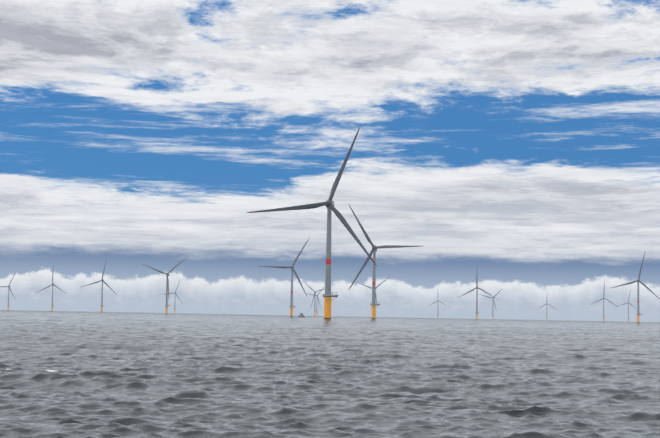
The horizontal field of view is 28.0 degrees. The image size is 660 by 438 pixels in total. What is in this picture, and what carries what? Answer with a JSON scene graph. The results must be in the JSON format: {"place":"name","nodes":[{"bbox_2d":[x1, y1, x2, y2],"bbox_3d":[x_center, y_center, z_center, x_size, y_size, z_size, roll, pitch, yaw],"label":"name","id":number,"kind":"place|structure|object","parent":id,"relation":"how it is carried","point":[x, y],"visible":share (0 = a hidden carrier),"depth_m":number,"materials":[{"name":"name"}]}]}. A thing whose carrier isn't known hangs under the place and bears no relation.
{"place":"outdoors","nodes":[
{"label":"outdoors","id":0,"kind":"place"},
{"bbox_2d":[0,310,659,437],"bbox_3d":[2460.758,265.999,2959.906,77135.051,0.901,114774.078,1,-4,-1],"label":"sea","id":1,"kind":"structure","parent":0,"point":[75,374],"depth_m":69.40,"materials":[{"name":"grey liquid"}]},
{"bbox_2d":[0,274,14,310],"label":"wind turbine","id":2,"kind":"object","parent":1,"relation":"in","point":[8,286],"visible":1,"depth_m":5907.61,"materials":[{"name":"metal"}]},
{"bbox_2d":[36,265,64,311],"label":"wind turbine","id":3,"kind":"object","parent":1,"relation":"in","point":[52,284],"visible":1,"depth_m":5255.84,"materials":[{"name":"metal"}]},
{"bbox_2d":[82,258,116,312],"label":"wind turbine","id":4,"kind":"object","parent":1,"relation":"in","point":[102,280],"visible":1,"depth_m":4432.26,"materials":[{"name":"metal"}]},
{"bbox_2d":[141,258,185,313],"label":"wind turbine","id":5,"kind":"object","parent":1,"relation":"in","point":[167,292],"visible":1,"depth_m":3587.42,"materials":[{"name":"metal"}]},
{"bbox_2d":[169,279,181,313],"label":"wind turbine","id":6,"kind":"object","parent":1,"relation":"in","point":[175,296],"visible":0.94,"depth_m":6866.61,"materials":[{"name":"metal"}]},
{"bbox_2d":[260,237,309,316],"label":"wind turbine","id":7,"kind":"object","parent":1,"relation":"in","point":[292,267],"visible":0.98,"depth_m":2895.07,"materials":[{"name":"metal"}]},
{"bbox_2d":[246,128,376,318],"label":"wind turbine","id":8,"kind":"object","parent":1,"relation":"in","point":[329,205],"visible":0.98,"depth_m":1232.81,"materials":[{"name":"metal"}]},
{"bbox_2d":[305,283,323,315],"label":"wind turbine","id":9,"kind":"object","parent":1,"relation":"in","point":[313,298],"visible":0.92,"depth_m":5882.78,"materials":[{"name":"metal"}]},
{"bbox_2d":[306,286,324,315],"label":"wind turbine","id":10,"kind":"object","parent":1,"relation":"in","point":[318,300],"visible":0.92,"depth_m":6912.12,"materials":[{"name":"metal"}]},
{"bbox_2d":[357,276,389,303],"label":"wind turbine","id":11,"kind":"object","parent":1,"relation":"in","point":[376,287],"visible":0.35,"depth_m":5024.51,"materials":[{"name":"metal"}]},
{"bbox_2d":[349,205,420,318],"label":"wind turbine","id":12,"kind":"object","parent":1,"relation":"in","point":[374,302],"visible":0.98,"depth_m":2009.52,"materials":[{"name":"metal"}]},
{"bbox_2d":[458,275,496,319],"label":"wind turbine","id":13,"kind":"object","parent":1,"relation":"in","point":[476,288],"visible":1,"depth_m":4432.18,"materials":[{"name":"metal"}]},
{"bbox_2d":[480,289,501,319],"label":"wind turbine","id":14,"kind":"object","parent":1,"relation":"in","point":[492,303],"visible":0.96,"depth_m":6692.58,"materials":[{"name":"metal"}]},
{"bbox_2d":[590,282,617,321],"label":"wind turbine","id":15,"kind":"object","parent":1,"relation":"in","point":[603,298],"visible":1,"depth_m":6016.53,"materials":[{"name":"metal"}]},
{"bbox_2d":[616,290,634,321],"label":"wind turbine","id":16,"kind":"object","parent":1,"relation":"in","point":[628,306],"visible":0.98,"depth_m":7289.72,"materials":[{"name":"metal"}]},
{"bbox_2d":[612,253,659,322],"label":"wind turbine","id":17,"kind":"object","parent":1,"relation":"in","point":[638,314],"visible":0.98,"depth_m":3366.86,"materials":[{"name":"metal"}]},
{"bbox_2d":[0,0,659,321],"label":"sky","id":18,"kind":"structure","parent":0,"point":[515,143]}
]}

